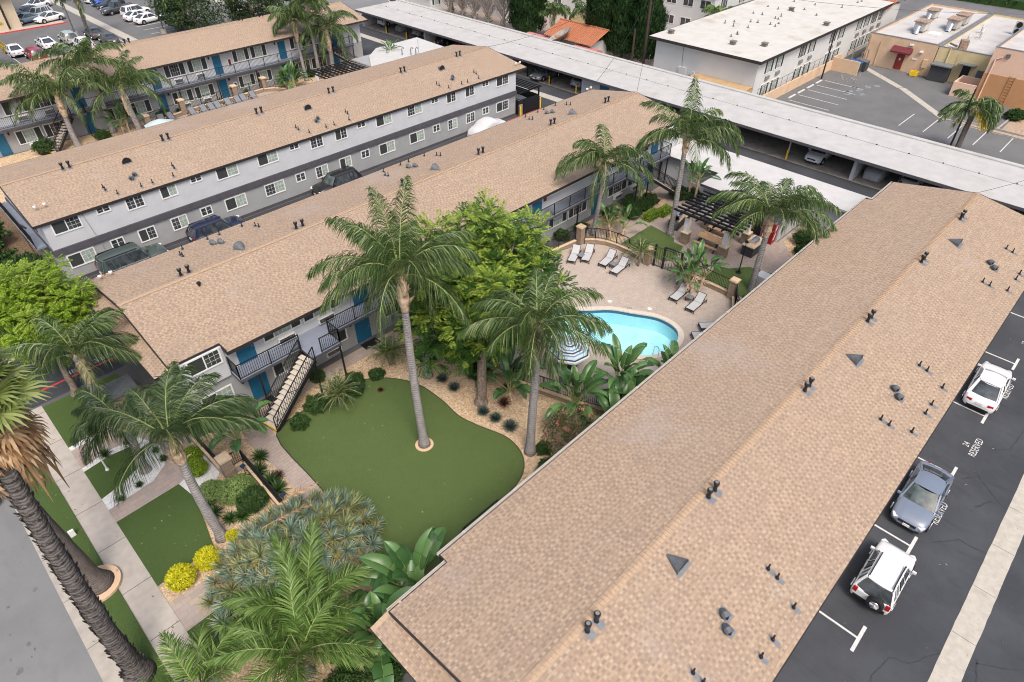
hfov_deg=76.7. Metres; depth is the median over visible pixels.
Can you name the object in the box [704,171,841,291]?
palm tree
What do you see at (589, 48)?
awning
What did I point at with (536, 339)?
palm tree
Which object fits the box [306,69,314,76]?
shrub
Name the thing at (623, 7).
cypress tree
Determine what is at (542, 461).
shrub
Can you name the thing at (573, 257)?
sun lounger
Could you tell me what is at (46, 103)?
window
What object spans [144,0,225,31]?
dense tree
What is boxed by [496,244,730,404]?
pool deck
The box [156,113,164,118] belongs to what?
sun lounger
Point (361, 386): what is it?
shrub
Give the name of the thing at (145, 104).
window
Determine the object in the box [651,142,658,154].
door
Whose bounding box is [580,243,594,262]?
sun lounger
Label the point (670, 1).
window
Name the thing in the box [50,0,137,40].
drain strip
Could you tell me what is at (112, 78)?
window
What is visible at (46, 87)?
palm tree
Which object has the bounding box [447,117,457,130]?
window
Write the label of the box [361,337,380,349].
door mat
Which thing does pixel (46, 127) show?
window
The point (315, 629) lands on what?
palm tree
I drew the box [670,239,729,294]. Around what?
bird of paradise plant
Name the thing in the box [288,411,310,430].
shrub
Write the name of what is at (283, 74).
bird of paradise plant
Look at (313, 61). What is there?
window
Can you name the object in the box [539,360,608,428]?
bird of paradise plant
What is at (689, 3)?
window
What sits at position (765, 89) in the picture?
window
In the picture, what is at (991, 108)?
palm tree
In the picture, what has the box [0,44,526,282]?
apartment building
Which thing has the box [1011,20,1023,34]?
rooftop unit
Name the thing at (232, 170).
window
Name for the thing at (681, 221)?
grill island
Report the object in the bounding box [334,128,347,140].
window
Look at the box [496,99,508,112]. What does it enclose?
window
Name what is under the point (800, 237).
shrub
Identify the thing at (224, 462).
stone pillar
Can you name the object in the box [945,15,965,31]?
rooftop unit
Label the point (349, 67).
pergola
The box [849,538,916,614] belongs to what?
parked car
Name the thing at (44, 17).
parked car
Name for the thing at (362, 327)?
door
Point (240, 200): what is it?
window
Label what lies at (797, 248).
shrub
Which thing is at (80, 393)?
palm tree
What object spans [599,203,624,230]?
pygmy palm
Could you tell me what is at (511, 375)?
bird of paradise plant
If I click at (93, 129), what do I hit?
door
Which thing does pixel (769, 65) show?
window
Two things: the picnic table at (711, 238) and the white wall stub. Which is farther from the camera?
the picnic table at (711, 238)
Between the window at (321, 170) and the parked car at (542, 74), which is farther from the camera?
the parked car at (542, 74)
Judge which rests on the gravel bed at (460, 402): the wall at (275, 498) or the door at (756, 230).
the wall at (275, 498)
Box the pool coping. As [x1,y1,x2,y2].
[543,306,683,358]
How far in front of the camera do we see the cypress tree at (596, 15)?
89.25 m
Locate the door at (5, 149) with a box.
[0,134,13,155]
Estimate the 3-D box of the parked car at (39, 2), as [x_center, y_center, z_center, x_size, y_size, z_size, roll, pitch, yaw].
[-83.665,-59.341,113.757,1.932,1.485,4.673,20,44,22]
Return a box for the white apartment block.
[648,0,894,94]
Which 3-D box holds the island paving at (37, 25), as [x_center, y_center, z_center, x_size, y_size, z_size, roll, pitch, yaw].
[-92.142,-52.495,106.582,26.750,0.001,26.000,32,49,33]
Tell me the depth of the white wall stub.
48.38 m
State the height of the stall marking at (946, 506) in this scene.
0.001 m
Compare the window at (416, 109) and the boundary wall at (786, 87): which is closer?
the window at (416, 109)
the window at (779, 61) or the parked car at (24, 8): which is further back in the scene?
the parked car at (24, 8)
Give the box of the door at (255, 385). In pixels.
[248,371,270,399]
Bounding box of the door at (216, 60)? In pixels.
[211,55,223,74]
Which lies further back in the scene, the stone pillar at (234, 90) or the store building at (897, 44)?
the store building at (897, 44)
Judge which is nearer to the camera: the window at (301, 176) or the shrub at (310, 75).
the window at (301, 176)
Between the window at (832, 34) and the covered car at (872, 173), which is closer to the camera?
the covered car at (872, 173)
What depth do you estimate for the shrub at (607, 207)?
56.48 m
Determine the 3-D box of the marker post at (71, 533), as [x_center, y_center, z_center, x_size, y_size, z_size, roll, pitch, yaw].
[-21.684,9.471,31.872,0.120,0.410,0.250,32,49,33]
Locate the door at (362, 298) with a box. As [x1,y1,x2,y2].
[352,287,367,306]
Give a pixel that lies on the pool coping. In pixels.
(678, 328)
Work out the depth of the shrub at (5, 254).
48.84 m
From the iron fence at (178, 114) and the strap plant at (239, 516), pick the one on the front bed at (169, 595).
the strap plant at (239, 516)
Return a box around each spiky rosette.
[96,447,111,459]
[135,480,142,488]
[435,373,448,383]
[446,381,461,392]
[476,405,492,415]
[490,411,502,423]
[500,418,518,432]
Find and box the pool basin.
[544,310,677,354]
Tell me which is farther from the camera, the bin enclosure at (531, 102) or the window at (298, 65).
the window at (298, 65)
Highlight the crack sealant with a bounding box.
[64,351,1023,681]
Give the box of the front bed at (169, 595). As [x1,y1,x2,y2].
[102,443,374,681]
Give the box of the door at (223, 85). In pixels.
[218,79,229,97]
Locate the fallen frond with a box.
[262,483,316,528]
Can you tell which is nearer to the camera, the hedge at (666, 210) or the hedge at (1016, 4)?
the hedge at (666, 210)
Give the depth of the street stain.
27.91 m
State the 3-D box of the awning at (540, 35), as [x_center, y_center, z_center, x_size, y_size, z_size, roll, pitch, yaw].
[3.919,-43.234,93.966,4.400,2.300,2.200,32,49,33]
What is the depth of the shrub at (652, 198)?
58.02 m
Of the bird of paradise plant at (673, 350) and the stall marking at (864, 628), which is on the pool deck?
the bird of paradise plant at (673, 350)
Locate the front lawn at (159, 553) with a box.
[43,374,260,670]
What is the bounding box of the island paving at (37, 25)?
[0,20,62,32]
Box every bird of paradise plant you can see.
[98,99,144,133]
[203,395,270,452]
[273,60,312,88]
[325,574,412,681]
[349,526,445,665]
[378,39,401,51]
[473,346,546,400]
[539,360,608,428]
[583,333,654,388]
[586,366,649,423]
[595,201,647,238]
[643,340,678,367]
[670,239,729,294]
[674,157,720,203]
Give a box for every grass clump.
[270,470,285,480]
[498,395,510,407]
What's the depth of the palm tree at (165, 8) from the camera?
98.10 m
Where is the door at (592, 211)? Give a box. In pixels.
[591,195,597,214]
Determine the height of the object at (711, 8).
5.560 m
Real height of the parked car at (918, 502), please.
1.485 m
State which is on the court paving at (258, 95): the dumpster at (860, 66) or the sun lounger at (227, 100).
the sun lounger at (227, 100)
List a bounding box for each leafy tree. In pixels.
[0,250,100,396]
[391,187,578,406]
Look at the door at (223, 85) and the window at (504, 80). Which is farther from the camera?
the door at (223, 85)
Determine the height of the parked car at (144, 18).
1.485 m
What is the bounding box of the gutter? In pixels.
[15,509,121,681]
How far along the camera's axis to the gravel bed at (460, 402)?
38.89 m
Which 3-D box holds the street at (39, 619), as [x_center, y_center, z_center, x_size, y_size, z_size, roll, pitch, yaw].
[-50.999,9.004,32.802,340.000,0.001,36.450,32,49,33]
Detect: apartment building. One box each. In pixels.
[0,1,367,156]
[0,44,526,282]
[79,86,685,431]
[371,181,1023,681]
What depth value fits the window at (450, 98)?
67.24 m
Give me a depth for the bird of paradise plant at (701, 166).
57.33 m
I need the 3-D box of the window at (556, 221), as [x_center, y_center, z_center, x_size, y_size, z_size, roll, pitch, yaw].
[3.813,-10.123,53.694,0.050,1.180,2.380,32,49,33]
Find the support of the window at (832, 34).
in the white apartment block
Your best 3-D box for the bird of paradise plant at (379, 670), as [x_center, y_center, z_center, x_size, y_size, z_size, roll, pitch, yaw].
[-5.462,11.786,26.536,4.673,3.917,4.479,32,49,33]
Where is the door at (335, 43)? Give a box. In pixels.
[329,30,337,46]
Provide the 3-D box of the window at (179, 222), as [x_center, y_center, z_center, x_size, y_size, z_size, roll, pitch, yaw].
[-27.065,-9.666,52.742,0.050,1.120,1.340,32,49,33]
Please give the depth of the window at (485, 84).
69.80 m
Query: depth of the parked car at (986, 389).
38.67 m
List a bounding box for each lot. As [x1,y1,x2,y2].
[0,0,242,65]
[776,64,1023,164]
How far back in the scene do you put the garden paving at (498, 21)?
108.18 m
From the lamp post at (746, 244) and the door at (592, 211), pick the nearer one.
the lamp post at (746, 244)
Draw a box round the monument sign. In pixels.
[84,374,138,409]
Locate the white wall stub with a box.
[756,270,770,285]
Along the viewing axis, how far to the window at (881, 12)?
95.60 m
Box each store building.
[863,2,993,76]
[926,13,1023,82]
[973,27,1023,109]
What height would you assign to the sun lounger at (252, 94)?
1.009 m
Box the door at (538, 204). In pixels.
[532,200,541,215]
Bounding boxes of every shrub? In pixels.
[0,218,12,248]
[0,245,21,262]
[0,250,53,277]
[30,136,55,154]
[93,129,111,139]
[155,109,167,116]
[164,562,196,592]
[184,445,202,461]
[188,457,208,477]
[192,545,221,571]
[199,479,223,503]
[216,472,256,506]
[225,528,238,541]
[235,485,269,514]
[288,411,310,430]
[301,392,329,414]
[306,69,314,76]
[309,369,325,383]
[323,664,366,681]
[334,645,369,672]
[345,371,364,381]
[345,378,365,397]
[361,656,407,681]
[367,367,384,381]
[417,346,437,361]
[465,363,489,381]
[534,456,552,470]
[535,440,552,455]
[540,402,602,455]
[553,228,570,240]
[573,221,587,232]
[602,205,618,217]
[619,193,642,206]
[623,203,642,219]
[638,198,653,211]
[640,191,660,204]
[668,186,687,200]
[685,187,701,199]
[791,229,813,244]
[793,244,805,252]
[1003,107,1023,120]
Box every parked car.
[4,43,23,57]
[16,5,34,14]
[17,12,38,24]
[22,0,51,5]
[23,46,46,60]
[29,5,53,14]
[33,10,64,23]
[34,36,55,49]
[50,42,72,54]
[57,30,77,44]
[72,36,93,49]
[83,26,103,39]
[90,0,102,5]
[95,242,168,274]
[97,0,124,8]
[97,32,119,42]
[100,0,134,15]
[119,4,150,15]
[122,9,152,20]
[132,12,161,24]
[185,215,244,241]
[310,166,361,194]
[377,18,394,26]
[411,29,421,35]
[435,36,451,45]
[530,67,559,81]
[570,77,581,87]
[804,148,834,164]
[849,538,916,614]
[889,461,954,534]
[898,176,923,184]
[961,362,1015,413]
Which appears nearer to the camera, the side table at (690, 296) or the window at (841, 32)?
the side table at (690, 296)
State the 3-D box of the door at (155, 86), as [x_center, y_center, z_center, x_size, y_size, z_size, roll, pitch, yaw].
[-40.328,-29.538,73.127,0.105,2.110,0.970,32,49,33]
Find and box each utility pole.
[630,29,635,60]
[642,0,651,63]
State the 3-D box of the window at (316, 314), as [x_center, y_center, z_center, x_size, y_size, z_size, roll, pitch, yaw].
[-11.725,-2.153,39.706,0.050,1.260,2.680,32,49,33]
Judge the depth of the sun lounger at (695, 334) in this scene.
43.88 m
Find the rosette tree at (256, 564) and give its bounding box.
[194,486,386,644]
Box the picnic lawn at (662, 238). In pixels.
[623,225,771,296]
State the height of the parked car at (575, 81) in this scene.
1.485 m
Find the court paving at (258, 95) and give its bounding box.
[133,91,278,128]
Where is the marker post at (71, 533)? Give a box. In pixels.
[67,529,76,537]
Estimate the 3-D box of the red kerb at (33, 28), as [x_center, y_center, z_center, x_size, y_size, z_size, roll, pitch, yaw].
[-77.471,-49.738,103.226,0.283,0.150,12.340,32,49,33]
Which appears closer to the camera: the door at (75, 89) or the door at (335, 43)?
the door at (75, 89)
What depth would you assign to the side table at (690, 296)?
47.04 m
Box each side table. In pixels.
[609,261,617,267]
[685,294,694,300]
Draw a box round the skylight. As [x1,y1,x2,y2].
[927,31,941,35]
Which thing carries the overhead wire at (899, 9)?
attached to the utility pole at (647, 28)
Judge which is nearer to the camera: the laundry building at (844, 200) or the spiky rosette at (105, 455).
the spiky rosette at (105, 455)
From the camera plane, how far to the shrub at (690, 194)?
58.73 m
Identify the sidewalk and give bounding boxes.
[28,406,216,681]
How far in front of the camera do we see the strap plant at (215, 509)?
32.94 m
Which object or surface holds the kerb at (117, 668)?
on the ground at (138, 374)
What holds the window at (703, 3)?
in the white house at (682, 12)
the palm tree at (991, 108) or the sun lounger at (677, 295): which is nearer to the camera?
the sun lounger at (677, 295)
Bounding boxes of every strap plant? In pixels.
[196,499,216,506]
[202,504,223,519]
[221,510,237,525]
[233,508,251,522]
[245,459,268,476]
[250,448,269,463]
[258,469,281,485]
[270,476,290,494]
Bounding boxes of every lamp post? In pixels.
[61,0,78,35]
[156,8,167,33]
[736,240,748,273]
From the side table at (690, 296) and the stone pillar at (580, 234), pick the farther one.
the stone pillar at (580, 234)
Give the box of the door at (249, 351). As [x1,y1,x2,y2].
[236,343,256,364]
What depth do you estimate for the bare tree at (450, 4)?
109.01 m
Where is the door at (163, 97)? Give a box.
[157,94,169,110]
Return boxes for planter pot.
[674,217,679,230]
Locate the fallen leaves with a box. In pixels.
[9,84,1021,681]
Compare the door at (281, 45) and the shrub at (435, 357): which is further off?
the door at (281, 45)
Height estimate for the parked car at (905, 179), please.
1.485 m
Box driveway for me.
[1,25,1023,681]
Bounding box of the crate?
[909,70,918,76]
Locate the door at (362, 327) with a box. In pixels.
[354,316,371,343]
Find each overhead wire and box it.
[489,2,608,46]
[592,9,642,86]
[802,0,989,13]
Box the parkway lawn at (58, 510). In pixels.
[22,461,171,681]
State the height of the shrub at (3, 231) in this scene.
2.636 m
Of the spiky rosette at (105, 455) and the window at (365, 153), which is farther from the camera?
the window at (365, 153)
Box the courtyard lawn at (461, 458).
[277,378,523,575]
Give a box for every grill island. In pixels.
[667,211,685,230]
[740,235,761,257]
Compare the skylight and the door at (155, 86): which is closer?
the door at (155, 86)
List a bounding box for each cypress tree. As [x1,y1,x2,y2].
[507,0,546,32]
[583,0,622,51]
[603,0,639,56]
[625,0,670,61]
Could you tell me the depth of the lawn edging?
36.52 m
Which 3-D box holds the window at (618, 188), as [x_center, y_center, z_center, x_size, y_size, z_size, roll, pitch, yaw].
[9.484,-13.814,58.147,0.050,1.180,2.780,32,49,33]
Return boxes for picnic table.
[693,232,721,253]
[704,225,733,239]
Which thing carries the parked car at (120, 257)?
on the driveway
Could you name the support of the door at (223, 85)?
in the apartment building at (196, 62)
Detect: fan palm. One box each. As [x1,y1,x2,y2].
[0,335,156,681]
[4,494,121,601]
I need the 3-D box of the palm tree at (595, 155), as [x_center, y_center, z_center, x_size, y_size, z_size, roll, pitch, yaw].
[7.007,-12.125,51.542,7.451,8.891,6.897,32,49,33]
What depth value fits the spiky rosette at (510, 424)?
37.43 m
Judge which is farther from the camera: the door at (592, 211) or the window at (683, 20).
the window at (683, 20)
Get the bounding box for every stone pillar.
[142,113,150,124]
[176,98,187,114]
[214,451,236,478]
[229,84,237,95]
[258,76,267,91]
[576,223,586,244]
[642,245,654,265]
[726,276,740,299]
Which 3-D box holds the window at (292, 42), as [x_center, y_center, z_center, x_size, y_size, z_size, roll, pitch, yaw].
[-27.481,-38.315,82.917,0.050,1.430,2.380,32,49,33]
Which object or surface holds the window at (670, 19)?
in the white house at (682, 12)
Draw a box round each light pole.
[821,30,835,78]
[950,88,976,145]
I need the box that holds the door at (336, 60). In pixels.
[333,51,340,66]
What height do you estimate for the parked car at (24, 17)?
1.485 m
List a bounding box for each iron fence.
[147,102,182,120]
[184,88,234,112]
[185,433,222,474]
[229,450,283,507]
[237,79,286,98]
[459,343,606,414]
[534,229,576,257]
[584,228,641,259]
[683,263,729,295]
[731,284,739,307]
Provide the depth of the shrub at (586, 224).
54.73 m
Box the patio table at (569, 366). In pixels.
[564,364,577,369]
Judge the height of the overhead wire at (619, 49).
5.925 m
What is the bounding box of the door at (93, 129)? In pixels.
[82,112,96,133]
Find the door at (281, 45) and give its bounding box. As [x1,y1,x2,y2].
[277,40,286,58]
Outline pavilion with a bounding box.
[544,18,613,54]
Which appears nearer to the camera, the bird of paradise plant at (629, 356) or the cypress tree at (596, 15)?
the bird of paradise plant at (629, 356)
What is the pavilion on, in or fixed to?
on the garden paving at (498, 21)
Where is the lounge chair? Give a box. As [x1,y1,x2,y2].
[640,366,657,371]
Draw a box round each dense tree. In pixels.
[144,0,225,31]
[212,0,287,20]
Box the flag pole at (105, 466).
[86,436,108,470]
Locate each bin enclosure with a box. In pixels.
[515,78,541,115]
[830,46,869,75]
[949,75,980,99]
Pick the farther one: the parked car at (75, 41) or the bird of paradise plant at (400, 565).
the parked car at (75, 41)
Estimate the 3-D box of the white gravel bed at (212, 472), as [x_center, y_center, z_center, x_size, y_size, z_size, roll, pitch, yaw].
[-20.221,6.671,35.647,8.600,0.001,5.200,32,49,33]
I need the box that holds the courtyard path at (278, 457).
[214,331,401,546]
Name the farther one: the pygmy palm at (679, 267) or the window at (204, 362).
the pygmy palm at (679, 267)
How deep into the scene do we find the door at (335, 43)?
86.25 m
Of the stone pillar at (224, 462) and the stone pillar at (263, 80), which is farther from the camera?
the stone pillar at (263, 80)
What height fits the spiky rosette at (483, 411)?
0.561 m
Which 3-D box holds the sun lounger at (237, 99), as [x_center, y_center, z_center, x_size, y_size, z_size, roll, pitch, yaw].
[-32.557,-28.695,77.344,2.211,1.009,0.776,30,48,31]
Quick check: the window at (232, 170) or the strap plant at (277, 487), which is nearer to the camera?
the strap plant at (277, 487)
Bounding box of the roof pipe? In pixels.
[976,29,984,39]
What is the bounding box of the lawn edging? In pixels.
[276,377,524,576]
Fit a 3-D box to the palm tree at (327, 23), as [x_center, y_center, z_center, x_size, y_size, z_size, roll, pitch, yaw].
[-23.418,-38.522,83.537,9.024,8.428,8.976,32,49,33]
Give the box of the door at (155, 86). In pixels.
[150,69,161,89]
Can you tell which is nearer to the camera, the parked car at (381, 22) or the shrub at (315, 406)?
the shrub at (315, 406)
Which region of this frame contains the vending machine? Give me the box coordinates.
[760,219,779,244]
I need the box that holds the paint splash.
[844,85,879,95]
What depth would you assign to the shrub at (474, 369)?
40.46 m
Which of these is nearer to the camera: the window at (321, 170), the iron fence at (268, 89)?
the window at (321, 170)
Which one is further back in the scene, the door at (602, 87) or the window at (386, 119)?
the door at (602, 87)
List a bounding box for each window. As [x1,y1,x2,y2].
[0,98,30,116]
[14,126,44,144]
[32,94,55,109]
[42,120,65,137]
[50,215,83,235]
[66,246,96,268]
[95,205,111,214]
[98,78,119,93]
[108,105,127,120]
[109,236,125,247]
[124,195,145,210]
[131,98,152,113]
[137,225,158,242]
[158,184,178,199]
[162,63,186,78]
[170,213,189,230]
[171,88,194,104]
[185,347,223,377]
[186,58,208,73]
[189,175,202,183]
[193,83,215,99]
[199,205,213,216]
[201,384,235,409]
[215,164,239,180]
[224,192,247,211]
[231,48,249,62]
[237,72,255,87]
[249,44,267,58]
[255,68,272,83]
[256,151,278,166]
[263,319,301,343]
[264,179,285,196]
[272,352,308,377]
[288,36,305,49]
[289,143,299,150]
[294,59,310,72]
[295,171,306,182]
[302,301,340,323]
[307,33,322,45]
[309,136,323,149]
[311,56,327,68]
[315,163,328,178]
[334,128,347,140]
[334,328,347,341]
[339,155,352,167]
[357,122,365,128]
[360,148,369,158]
[375,113,392,127]
[378,140,395,155]
[384,301,399,318]
[407,103,422,116]
[409,129,424,144]
[431,98,438,104]
[432,0,440,5]
[432,123,440,132]
[446,92,455,103]
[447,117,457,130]
[465,86,474,97]
[466,111,474,123]
[482,81,488,87]
[482,106,488,114]
[496,75,508,87]
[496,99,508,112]
[548,211,567,229]
[568,201,586,219]
[607,180,626,198]
[627,181,634,187]
[665,14,674,23]
[666,0,676,3]
[680,17,690,24]
[683,0,693,6]
[700,0,711,8]
[720,0,727,7]
[758,81,769,94]
[763,59,774,74]
[768,76,779,91]
[773,54,784,70]
[791,65,801,79]
[797,44,807,58]
[800,61,810,75]
[806,40,816,54]
[822,51,831,64]
[828,30,837,44]
[830,47,839,60]
[836,26,846,40]
[849,38,857,51]
[855,19,863,31]
[855,34,864,48]
[862,15,871,28]
[863,31,871,44]
[869,12,878,24]
[876,9,884,21]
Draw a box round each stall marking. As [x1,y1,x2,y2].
[819,312,1023,651]
[933,504,947,524]
[968,439,982,456]
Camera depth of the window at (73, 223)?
46.87 m
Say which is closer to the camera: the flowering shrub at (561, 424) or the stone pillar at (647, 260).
the flowering shrub at (561, 424)
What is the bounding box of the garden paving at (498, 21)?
[442,6,666,65]
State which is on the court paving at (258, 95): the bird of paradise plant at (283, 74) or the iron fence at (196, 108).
the iron fence at (196, 108)
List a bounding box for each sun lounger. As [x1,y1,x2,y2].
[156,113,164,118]
[165,111,177,119]
[187,106,197,115]
[198,103,208,112]
[206,102,216,109]
[212,100,222,107]
[223,97,232,105]
[232,94,241,103]
[238,93,248,100]
[248,90,257,98]
[567,244,581,262]
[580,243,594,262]
[598,248,617,268]
[609,255,629,276]
[668,281,689,303]
[685,291,706,313]
[690,331,702,338]
[698,322,713,330]
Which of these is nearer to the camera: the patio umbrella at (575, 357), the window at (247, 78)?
the patio umbrella at (575, 357)
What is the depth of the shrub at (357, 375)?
40.20 m
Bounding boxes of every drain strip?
[4,33,1023,681]
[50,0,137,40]
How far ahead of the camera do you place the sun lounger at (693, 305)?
46.51 m
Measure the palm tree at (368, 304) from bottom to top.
10.385 m
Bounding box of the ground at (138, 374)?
[0,0,1023,681]
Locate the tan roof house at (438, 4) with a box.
[406,0,453,9]
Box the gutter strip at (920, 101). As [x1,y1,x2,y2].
[867,68,947,119]
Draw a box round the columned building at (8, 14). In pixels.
[0,0,21,31]
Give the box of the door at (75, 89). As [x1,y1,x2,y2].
[70,86,86,107]
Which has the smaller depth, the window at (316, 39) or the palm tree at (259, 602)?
the palm tree at (259, 602)
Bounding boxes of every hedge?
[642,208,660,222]
[656,203,671,217]
[959,0,1023,9]
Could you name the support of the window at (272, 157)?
in the apartment building at (165, 184)
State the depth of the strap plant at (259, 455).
35.71 m
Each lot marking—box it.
[4,22,173,65]
[788,80,1013,151]
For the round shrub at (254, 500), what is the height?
1.152 m
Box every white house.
[454,0,508,17]
[547,0,586,15]
[663,0,752,28]
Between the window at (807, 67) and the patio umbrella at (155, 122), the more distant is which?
the window at (807, 67)
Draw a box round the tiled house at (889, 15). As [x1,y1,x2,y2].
[878,0,905,27]
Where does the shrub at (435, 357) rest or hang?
on the gravel bed at (460, 402)
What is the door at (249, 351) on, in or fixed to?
in the apartment building at (237, 306)
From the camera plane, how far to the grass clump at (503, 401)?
38.92 m
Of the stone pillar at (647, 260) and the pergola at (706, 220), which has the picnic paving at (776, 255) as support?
the pergola at (706, 220)
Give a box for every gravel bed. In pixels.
[69,425,219,509]
[201,323,601,646]
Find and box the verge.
[952,120,1023,138]
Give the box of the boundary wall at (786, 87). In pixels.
[757,52,834,98]
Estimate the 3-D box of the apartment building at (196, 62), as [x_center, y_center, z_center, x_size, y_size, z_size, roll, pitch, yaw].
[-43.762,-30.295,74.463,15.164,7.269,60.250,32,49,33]
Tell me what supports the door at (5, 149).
in the apartment building at (196, 62)
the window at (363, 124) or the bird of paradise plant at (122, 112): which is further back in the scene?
the bird of paradise plant at (122, 112)
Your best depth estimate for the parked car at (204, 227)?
52.77 m
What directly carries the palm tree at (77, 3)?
on the lot at (23, 39)
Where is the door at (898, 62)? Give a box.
[893,53,904,69]
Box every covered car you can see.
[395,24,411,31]
[467,117,505,135]
[862,165,891,181]
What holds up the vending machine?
on the picnic paving at (776, 255)
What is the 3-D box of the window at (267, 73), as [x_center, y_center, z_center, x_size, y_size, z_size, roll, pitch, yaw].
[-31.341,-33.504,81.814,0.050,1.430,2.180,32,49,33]
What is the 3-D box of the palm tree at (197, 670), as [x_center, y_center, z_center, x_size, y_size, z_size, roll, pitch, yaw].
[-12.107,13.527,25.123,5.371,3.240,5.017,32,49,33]
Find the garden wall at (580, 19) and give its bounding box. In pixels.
[571,11,660,31]
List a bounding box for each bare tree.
[443,0,454,12]
[454,0,468,15]
[465,0,482,18]
[480,0,495,22]
[493,0,509,26]
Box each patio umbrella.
[144,119,172,127]
[548,335,590,373]
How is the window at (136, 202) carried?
in the apartment building at (165, 184)
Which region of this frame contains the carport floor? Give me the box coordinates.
[364,23,1017,210]
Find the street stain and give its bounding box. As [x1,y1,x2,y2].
[6,588,36,675]
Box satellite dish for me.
[549,27,570,42]
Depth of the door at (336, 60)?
87.89 m
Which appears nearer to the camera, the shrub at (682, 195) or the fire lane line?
the fire lane line
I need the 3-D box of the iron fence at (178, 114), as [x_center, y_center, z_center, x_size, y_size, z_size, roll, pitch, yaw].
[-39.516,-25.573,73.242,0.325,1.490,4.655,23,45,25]
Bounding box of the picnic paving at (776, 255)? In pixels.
[586,184,800,299]
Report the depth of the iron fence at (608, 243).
52.67 m
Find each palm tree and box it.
[0,22,6,53]
[0,59,110,146]
[4,307,142,407]
[31,37,130,133]
[54,0,103,36]
[68,380,183,474]
[71,49,174,129]
[71,359,267,542]
[138,616,242,681]
[153,0,186,30]
[200,550,384,681]
[219,516,380,676]
[265,4,323,80]
[287,0,335,78]
[296,6,358,76]
[304,174,481,451]
[360,226,473,378]
[456,266,613,456]
[538,1,573,26]
[554,124,655,235]
[569,0,587,19]
[634,75,744,235]
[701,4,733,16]
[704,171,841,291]
[937,89,1003,147]
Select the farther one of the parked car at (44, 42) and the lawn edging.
the parked car at (44, 42)
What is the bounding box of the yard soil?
[0,208,52,269]
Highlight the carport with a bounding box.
[355,0,1023,211]
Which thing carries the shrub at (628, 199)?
on the planting bed at (790, 243)
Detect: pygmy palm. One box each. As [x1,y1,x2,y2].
[314,369,362,412]
[366,332,405,368]
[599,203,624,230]
[621,233,660,267]
[661,250,698,287]
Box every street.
[0,492,102,681]
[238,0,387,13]
[895,0,1023,19]
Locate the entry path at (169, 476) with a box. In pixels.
[71,410,229,630]
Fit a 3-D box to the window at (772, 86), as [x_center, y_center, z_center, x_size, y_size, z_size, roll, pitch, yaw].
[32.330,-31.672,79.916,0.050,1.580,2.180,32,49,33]
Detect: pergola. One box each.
[306,60,367,80]
[674,190,765,259]
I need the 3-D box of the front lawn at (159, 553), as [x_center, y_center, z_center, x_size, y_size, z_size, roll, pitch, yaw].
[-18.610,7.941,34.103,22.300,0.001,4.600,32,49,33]
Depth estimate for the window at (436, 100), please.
65.87 m
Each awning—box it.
[527,32,549,38]
[574,44,602,52]
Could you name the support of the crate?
on the store lot at (888, 105)
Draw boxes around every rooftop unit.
[912,17,933,33]
[925,7,942,19]
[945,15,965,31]
[950,39,969,49]
[956,11,974,25]
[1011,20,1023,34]
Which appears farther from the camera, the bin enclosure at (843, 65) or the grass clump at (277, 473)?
the bin enclosure at (843, 65)
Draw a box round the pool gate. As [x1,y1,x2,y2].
[652,244,683,274]
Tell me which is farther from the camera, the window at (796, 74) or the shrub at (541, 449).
the window at (796, 74)
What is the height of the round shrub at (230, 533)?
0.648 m
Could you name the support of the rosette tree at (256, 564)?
on the front bed at (169, 595)
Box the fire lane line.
[42,351,128,389]
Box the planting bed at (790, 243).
[586,190,815,257]
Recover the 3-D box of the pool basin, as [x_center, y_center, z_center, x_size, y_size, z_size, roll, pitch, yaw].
[6.720,-0.360,45.211,9.410,1.250,4.572,11,41,13]
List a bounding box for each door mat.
[261,395,274,406]
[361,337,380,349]
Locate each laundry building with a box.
[351,37,442,70]
[660,140,870,241]
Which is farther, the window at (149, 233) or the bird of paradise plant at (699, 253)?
the window at (149, 233)
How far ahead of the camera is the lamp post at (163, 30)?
101.36 m
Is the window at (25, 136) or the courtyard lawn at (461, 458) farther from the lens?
the window at (25, 136)
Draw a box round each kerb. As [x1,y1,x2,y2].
[0,22,67,33]
[102,645,123,681]
[947,119,1023,140]
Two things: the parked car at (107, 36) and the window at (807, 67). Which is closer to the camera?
the window at (807, 67)
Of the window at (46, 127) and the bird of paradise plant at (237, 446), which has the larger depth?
the window at (46, 127)
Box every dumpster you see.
[515,94,526,104]
[850,58,863,72]
[856,57,870,70]
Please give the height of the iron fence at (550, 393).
1.390 m
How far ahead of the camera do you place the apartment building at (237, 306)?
42.16 m
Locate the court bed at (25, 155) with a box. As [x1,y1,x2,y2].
[0,68,352,202]
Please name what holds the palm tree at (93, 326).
on the front lawn at (159, 553)

